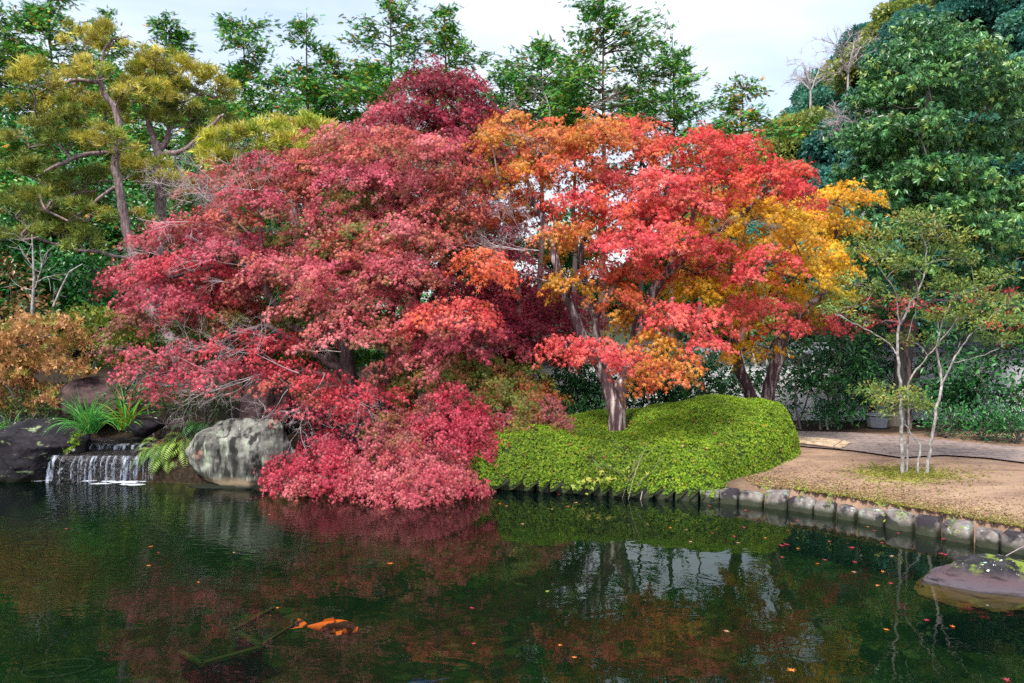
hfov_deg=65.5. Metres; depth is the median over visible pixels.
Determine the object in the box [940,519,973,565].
kerb stone
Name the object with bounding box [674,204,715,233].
hill tree
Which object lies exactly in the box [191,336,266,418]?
shade shrub
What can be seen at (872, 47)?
hill tree
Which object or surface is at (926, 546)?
kerb stone
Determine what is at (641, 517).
kerb stone
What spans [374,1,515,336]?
cypress
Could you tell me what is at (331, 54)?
cypress
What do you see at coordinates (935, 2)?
hill tree
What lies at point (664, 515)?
kerb stone
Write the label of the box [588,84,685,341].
cypress
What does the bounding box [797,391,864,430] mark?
shrub
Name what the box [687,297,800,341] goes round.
hill tree
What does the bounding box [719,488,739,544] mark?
kerb stone
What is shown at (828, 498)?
kerb fern
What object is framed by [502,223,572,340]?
leafy tree
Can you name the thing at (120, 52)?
cypress
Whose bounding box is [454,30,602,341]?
cypress
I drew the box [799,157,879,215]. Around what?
hill tree
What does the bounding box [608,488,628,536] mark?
kerb stone
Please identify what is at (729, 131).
cypress
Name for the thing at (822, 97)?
hill tree
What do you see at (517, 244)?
leafy tree
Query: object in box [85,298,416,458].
red maple
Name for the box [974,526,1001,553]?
kerb stone
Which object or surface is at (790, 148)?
hill tree
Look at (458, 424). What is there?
weeping maple
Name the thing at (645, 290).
leafy tree
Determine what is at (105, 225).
cypress
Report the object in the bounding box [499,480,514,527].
kerb stone
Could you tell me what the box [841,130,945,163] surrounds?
hill tree
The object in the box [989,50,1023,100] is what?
hill tree
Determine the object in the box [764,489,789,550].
kerb stone
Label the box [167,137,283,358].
leafy tree
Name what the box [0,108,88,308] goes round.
leafy tree
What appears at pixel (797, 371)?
laurel bush
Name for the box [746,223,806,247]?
hill tree
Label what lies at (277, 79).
cypress
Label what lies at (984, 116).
hill tree
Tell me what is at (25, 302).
leafy tree
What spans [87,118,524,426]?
red maple
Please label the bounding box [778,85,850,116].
hill tree
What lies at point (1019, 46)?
hill tree
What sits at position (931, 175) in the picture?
evergreen tree
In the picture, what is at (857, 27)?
hill tree
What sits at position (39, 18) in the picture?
cypress
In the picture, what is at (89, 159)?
leafy tree
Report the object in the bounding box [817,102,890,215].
bare tree
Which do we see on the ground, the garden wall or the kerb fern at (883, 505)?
the garden wall
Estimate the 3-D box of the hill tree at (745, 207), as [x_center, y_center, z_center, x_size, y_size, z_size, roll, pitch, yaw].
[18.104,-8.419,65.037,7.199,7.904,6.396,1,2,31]
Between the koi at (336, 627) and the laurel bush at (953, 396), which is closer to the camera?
the koi at (336, 627)
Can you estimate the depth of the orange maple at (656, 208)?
14.08 m
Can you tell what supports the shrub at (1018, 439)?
on the ground
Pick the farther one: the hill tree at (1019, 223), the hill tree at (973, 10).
the hill tree at (973, 10)
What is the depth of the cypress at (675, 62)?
34.17 m
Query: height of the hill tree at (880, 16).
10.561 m
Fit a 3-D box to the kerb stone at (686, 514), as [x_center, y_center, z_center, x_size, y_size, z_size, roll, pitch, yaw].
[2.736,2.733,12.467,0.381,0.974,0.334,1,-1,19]
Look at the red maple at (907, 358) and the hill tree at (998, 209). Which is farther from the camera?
the hill tree at (998, 209)
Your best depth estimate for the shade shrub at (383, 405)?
16.12 m
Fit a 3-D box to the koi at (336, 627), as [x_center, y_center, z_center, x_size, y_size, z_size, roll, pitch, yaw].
[-1.764,2.703,7.584,0.652,0.169,0.244,0,2,16]
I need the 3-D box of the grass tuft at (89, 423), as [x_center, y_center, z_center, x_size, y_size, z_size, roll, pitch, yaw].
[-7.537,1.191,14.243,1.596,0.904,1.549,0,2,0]
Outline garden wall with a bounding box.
[491,342,1023,419]
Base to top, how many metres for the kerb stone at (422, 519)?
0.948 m
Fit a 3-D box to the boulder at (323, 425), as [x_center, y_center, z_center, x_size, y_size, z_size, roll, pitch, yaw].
[-3.102,1.860,14.471,1.496,0.919,1.046,0,2,0]
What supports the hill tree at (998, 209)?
on the hill
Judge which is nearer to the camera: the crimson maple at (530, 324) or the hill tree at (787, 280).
the crimson maple at (530, 324)
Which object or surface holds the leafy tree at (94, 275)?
on the ground
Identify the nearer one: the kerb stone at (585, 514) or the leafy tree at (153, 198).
the kerb stone at (585, 514)
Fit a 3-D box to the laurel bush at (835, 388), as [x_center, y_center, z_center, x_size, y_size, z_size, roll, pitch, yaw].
[7.202,0.649,17.733,2.002,2.621,1.831,1,2,35]
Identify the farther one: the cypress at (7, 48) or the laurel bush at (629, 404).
the cypress at (7, 48)
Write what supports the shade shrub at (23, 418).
on the ground
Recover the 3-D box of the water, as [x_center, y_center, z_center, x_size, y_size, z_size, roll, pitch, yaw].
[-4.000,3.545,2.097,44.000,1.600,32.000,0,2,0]
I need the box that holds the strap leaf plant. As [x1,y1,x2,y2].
[84,385,161,430]
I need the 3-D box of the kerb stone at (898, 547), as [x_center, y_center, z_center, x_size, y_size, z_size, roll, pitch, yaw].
[5.232,2.767,10.711,0.342,1.001,0.363,1,0,-41]
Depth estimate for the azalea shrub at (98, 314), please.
16.40 m
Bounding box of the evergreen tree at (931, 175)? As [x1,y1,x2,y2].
[819,9,1023,425]
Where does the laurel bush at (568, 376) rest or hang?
on the ground
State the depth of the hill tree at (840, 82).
71.10 m
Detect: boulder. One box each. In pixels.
[0,418,90,492]
[56,376,132,426]
[184,418,300,495]
[239,368,291,431]
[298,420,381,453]
[913,553,1023,615]
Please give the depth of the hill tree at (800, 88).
85.33 m
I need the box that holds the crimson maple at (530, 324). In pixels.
[332,53,615,411]
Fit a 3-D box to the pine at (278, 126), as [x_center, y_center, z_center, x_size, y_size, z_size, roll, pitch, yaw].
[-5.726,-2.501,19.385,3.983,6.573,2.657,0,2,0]
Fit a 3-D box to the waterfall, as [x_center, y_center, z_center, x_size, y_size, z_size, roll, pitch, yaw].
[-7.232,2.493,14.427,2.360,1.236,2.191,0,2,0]
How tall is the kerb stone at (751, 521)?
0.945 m
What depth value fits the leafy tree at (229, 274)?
24.87 m
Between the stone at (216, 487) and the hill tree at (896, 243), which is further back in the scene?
the hill tree at (896, 243)
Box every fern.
[63,428,85,454]
[128,432,194,475]
[169,420,217,442]
[757,478,770,500]
[824,483,833,508]
[872,495,885,521]
[896,504,907,520]
[947,509,963,537]
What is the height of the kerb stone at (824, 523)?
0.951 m
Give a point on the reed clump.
(633, 467)
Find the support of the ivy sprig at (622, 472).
attached to the clipped hedge at (749, 438)
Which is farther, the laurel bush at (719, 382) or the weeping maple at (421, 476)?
the laurel bush at (719, 382)
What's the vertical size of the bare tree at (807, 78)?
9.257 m
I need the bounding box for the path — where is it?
[798,431,1023,461]
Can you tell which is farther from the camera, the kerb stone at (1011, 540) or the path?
the path
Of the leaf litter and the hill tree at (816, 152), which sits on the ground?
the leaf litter
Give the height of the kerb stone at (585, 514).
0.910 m
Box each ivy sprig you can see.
[565,476,581,490]
[578,477,590,494]
[583,466,610,485]
[608,464,631,480]
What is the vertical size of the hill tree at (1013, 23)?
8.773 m
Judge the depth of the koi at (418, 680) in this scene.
6.36 m
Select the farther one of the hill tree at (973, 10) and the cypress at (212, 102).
the hill tree at (973, 10)
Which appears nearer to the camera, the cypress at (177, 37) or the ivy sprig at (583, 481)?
the ivy sprig at (583, 481)
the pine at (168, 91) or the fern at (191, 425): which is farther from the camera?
the pine at (168, 91)
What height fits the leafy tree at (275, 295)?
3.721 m
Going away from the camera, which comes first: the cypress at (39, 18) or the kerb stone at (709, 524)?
the kerb stone at (709, 524)
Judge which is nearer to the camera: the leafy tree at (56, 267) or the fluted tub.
the fluted tub
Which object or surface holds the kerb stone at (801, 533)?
on the ground
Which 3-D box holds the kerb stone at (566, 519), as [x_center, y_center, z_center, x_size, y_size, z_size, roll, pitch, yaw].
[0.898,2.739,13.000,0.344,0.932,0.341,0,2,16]
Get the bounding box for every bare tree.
[780,48,840,115]
[805,24,882,115]
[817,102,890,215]
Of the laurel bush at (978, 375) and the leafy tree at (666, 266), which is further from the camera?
the leafy tree at (666, 266)
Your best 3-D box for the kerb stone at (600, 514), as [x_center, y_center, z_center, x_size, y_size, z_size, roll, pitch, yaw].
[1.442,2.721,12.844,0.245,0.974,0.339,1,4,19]
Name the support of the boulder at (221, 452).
on the ground
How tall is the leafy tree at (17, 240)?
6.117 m
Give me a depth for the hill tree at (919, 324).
44.17 m
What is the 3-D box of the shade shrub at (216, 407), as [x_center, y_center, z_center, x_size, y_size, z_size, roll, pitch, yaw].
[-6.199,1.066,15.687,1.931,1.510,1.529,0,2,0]
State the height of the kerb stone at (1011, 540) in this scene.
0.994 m
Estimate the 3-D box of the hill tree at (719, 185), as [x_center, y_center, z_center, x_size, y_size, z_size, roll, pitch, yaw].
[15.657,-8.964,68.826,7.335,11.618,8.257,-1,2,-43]
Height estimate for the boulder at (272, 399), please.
1.892 m
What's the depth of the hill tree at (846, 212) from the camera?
54.68 m
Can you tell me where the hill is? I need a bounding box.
[556,0,1023,341]
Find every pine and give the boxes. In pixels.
[0,13,190,372]
[104,41,256,341]
[189,106,347,367]
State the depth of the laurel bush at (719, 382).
17.51 m
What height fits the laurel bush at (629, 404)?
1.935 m
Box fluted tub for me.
[865,413,890,428]
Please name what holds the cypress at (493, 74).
on the ground
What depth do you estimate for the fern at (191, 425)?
14.11 m
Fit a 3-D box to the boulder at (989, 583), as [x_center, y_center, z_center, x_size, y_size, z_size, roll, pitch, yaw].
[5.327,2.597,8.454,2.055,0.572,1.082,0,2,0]
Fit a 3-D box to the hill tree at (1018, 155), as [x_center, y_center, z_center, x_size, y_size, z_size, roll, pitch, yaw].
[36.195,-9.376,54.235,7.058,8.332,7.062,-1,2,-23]
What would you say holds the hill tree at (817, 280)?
on the hill
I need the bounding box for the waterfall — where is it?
[38,437,172,516]
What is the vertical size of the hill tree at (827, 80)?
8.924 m
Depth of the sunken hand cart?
7.89 m
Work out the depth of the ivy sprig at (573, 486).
12.53 m
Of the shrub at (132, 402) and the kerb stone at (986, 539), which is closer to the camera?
the kerb stone at (986, 539)
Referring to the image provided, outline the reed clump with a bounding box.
[563,435,661,499]
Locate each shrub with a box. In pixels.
[0,305,103,420]
[0,380,67,420]
[45,368,77,411]
[56,302,169,388]
[92,375,160,432]
[124,377,203,436]
[145,300,398,392]
[146,360,243,430]
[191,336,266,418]
[266,342,364,416]
[347,363,423,430]
[549,392,600,415]
[632,393,674,407]
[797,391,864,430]
[910,396,988,438]
[942,396,1023,442]
[972,400,1023,443]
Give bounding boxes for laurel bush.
[464,344,545,412]
[499,340,587,414]
[541,335,637,412]
[584,349,682,409]
[627,330,708,406]
[661,345,763,401]
[741,311,835,428]
[784,314,881,428]
[822,318,904,423]
[903,310,1001,428]
[947,308,1023,430]
[990,328,1023,404]
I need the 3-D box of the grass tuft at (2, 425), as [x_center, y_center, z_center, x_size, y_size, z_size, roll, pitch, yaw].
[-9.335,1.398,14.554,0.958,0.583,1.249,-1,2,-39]
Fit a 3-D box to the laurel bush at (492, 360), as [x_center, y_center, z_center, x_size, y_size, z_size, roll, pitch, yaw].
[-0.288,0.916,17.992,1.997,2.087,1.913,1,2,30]
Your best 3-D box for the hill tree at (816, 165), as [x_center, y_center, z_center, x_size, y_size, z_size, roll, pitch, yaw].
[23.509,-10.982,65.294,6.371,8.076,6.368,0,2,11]
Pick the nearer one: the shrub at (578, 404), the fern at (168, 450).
the fern at (168, 450)
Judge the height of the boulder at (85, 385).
1.030 m
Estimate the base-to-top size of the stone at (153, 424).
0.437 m
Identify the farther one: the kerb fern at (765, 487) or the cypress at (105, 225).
the cypress at (105, 225)
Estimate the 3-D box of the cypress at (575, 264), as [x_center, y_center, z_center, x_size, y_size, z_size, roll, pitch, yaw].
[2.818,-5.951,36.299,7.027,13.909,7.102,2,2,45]
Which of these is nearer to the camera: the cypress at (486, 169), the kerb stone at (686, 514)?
the kerb stone at (686, 514)
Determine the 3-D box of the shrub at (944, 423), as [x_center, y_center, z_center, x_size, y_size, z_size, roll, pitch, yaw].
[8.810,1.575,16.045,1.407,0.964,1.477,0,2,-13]
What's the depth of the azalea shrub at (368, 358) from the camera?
16.38 m
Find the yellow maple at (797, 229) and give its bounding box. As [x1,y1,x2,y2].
[658,178,889,400]
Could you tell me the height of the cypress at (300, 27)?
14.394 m
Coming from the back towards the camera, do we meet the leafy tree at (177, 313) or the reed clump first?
the leafy tree at (177, 313)
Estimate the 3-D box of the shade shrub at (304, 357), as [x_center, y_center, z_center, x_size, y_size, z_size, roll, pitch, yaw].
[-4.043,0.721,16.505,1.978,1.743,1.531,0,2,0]
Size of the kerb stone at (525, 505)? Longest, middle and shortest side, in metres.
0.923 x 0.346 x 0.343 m
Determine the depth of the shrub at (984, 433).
15.50 m
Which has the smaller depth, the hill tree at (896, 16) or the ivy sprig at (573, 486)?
the ivy sprig at (573, 486)
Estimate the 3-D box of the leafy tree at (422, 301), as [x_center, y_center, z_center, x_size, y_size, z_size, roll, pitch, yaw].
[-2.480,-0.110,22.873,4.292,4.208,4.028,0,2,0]
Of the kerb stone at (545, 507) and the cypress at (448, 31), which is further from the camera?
the cypress at (448, 31)
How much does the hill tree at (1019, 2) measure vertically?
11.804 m
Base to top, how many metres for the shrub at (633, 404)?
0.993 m
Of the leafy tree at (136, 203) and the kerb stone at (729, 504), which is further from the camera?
the leafy tree at (136, 203)
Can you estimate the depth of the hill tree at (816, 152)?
63.41 m
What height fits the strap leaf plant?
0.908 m
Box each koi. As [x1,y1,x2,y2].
[291,618,358,635]
[408,677,448,682]
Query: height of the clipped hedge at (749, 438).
1.414 m
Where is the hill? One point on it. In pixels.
(990, 30)
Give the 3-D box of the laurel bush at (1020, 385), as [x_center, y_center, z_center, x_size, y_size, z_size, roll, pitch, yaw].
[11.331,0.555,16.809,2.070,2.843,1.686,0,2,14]
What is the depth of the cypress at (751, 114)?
33.71 m
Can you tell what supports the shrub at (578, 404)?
on the ground
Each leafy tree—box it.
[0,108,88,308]
[0,176,99,347]
[0,200,128,352]
[0,207,52,318]
[0,250,68,348]
[18,131,139,356]
[32,214,148,358]
[35,248,137,368]
[69,164,190,349]
[109,148,219,357]
[109,259,225,363]
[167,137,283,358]
[183,226,288,360]
[220,170,333,359]
[236,267,343,345]
[309,267,421,369]
[375,275,477,403]
[454,219,534,318]
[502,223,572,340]
[532,204,608,314]
[579,226,676,341]
[623,202,730,339]
[677,213,753,339]
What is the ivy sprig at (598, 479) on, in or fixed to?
attached to the clipped hedge at (749, 438)
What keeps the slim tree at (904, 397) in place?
on the ground
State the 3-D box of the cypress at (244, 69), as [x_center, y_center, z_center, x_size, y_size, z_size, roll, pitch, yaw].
[-10.987,-6.715,33.444,8.774,13.939,8.730,1,2,33]
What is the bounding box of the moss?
[785,457,1023,527]
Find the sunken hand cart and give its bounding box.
[178,607,298,682]
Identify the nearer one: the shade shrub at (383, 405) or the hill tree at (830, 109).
the shade shrub at (383, 405)
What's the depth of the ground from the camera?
10.30 m
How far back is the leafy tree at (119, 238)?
24.68 m
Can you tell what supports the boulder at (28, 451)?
on the ground
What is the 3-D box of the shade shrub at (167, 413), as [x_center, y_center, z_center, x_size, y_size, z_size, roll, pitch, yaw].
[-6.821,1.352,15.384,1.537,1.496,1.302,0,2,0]
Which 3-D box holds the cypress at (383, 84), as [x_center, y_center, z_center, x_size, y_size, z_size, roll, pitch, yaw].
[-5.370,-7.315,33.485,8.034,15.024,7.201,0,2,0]
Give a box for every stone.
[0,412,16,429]
[125,415,164,437]
[187,483,273,492]
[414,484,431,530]
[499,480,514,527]
[515,482,536,527]
[536,482,554,530]
[555,485,577,531]
[577,484,592,533]
[593,487,608,534]
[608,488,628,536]
[629,489,652,537]
[655,488,673,538]
[674,488,698,541]
[699,488,719,542]
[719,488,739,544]
[738,490,764,547]
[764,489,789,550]
[788,496,817,555]
[813,499,836,560]
[835,503,858,565]
[858,507,885,571]
[883,509,917,578]
[913,514,942,580]
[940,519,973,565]
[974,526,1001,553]
[1000,529,1023,559]
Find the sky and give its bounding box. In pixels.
[0,0,888,320]
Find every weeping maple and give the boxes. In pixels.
[254,428,382,509]
[328,406,496,520]
[383,343,576,439]
[397,379,509,468]
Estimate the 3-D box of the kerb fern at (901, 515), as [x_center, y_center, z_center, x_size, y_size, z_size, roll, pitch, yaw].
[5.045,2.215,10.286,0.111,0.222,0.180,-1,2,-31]
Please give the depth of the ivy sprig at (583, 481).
12.53 m
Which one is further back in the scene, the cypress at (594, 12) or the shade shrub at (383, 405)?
the cypress at (594, 12)
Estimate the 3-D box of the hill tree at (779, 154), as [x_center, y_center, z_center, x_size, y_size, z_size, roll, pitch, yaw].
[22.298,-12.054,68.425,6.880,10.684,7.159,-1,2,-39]
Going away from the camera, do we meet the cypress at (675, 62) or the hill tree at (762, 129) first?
the cypress at (675, 62)
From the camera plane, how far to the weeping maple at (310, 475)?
12.78 m
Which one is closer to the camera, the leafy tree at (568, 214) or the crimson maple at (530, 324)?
the crimson maple at (530, 324)
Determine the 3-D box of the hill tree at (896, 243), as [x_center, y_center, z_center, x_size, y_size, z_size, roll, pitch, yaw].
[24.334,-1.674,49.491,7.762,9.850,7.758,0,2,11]
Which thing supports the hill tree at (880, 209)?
on the hill
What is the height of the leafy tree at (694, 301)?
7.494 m
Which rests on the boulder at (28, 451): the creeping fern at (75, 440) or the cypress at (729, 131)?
the creeping fern at (75, 440)
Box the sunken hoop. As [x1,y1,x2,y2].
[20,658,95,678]
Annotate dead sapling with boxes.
[1,232,82,327]
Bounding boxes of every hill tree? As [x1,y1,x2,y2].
[653,171,725,225]
[653,270,766,340]
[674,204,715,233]
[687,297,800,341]
[718,191,760,223]
[729,140,800,199]
[734,226,835,297]
[746,200,800,230]
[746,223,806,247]
[753,117,777,140]
[759,104,846,162]
[760,158,830,202]
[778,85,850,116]
[778,279,875,339]
[781,87,849,121]
[789,67,828,103]
[792,200,887,253]
[795,113,883,166]
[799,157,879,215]
[817,36,881,96]
[821,68,833,85]
[823,108,842,115]
[828,20,874,67]
[833,255,967,340]
[838,71,932,122]
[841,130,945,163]
[847,239,950,284]
[854,20,919,77]
[857,0,938,39]
[866,196,952,218]
[878,1,931,42]
[929,0,948,8]
[929,0,1016,35]
[929,243,1023,325]
[938,48,986,84]
[948,108,1002,149]
[954,198,1012,241]
[958,148,1023,183]
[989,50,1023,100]
[992,3,1023,48]
[999,211,1023,261]
[1002,149,1023,176]
[1007,0,1023,6]
[1007,25,1023,61]
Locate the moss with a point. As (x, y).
(912, 472)
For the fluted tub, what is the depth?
17.28 m
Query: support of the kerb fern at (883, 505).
attached to the kerb stone at (898, 547)
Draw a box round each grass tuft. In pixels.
[0,407,20,428]
[42,386,130,435]
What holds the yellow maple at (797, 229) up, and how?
on the ground
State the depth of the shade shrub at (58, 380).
16.54 m
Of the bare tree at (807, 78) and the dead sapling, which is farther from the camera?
the bare tree at (807, 78)
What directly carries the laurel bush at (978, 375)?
on the ground
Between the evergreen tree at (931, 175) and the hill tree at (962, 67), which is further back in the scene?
the hill tree at (962, 67)
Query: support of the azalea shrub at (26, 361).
on the ground
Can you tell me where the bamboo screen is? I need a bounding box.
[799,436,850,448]
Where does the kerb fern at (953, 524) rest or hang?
attached to the kerb stone at (953, 546)
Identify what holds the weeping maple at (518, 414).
on the ground
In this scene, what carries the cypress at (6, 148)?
on the ground
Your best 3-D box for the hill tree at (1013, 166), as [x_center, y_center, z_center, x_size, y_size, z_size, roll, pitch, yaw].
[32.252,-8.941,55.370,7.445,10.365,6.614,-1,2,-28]
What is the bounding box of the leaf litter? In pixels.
[742,460,1023,527]
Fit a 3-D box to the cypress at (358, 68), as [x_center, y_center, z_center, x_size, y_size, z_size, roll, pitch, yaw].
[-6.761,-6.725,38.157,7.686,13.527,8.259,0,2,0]
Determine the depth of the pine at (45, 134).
21.19 m
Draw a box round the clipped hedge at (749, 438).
[442,393,801,500]
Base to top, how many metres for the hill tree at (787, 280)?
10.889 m
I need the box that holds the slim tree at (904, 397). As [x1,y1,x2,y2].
[816,205,1023,472]
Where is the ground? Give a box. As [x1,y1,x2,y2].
[0,321,1023,682]
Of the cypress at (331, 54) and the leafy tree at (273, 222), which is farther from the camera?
the cypress at (331, 54)
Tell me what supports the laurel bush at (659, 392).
on the ground
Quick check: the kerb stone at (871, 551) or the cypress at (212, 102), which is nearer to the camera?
the kerb stone at (871, 551)
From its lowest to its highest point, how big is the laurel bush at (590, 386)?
2.133 m
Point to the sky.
(756, 38)
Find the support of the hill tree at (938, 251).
on the hill
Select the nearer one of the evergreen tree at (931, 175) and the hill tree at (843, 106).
the evergreen tree at (931, 175)
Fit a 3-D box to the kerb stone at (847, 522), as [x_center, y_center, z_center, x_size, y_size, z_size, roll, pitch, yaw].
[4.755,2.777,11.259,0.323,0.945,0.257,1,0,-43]
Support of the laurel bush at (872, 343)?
on the ground
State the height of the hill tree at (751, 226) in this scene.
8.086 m
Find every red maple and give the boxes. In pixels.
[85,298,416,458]
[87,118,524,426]
[771,283,1023,428]
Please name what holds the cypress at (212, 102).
on the ground
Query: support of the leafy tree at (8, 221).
on the ground
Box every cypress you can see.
[0,0,72,320]
[0,0,154,303]
[0,103,199,352]
[0,132,124,357]
[62,4,175,250]
[68,9,288,319]
[97,86,312,346]
[151,9,327,306]
[236,62,344,327]
[243,8,372,245]
[272,44,402,294]
[300,0,469,331]
[315,56,434,328]
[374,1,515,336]
[437,106,552,355]
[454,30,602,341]
[465,59,549,314]
[484,0,694,339]
[501,53,649,332]
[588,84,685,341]
[593,33,738,339]
[647,117,760,337]
[670,72,815,340]
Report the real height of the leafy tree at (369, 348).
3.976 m
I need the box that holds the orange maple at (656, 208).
[442,74,830,432]
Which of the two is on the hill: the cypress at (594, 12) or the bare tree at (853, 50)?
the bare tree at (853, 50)

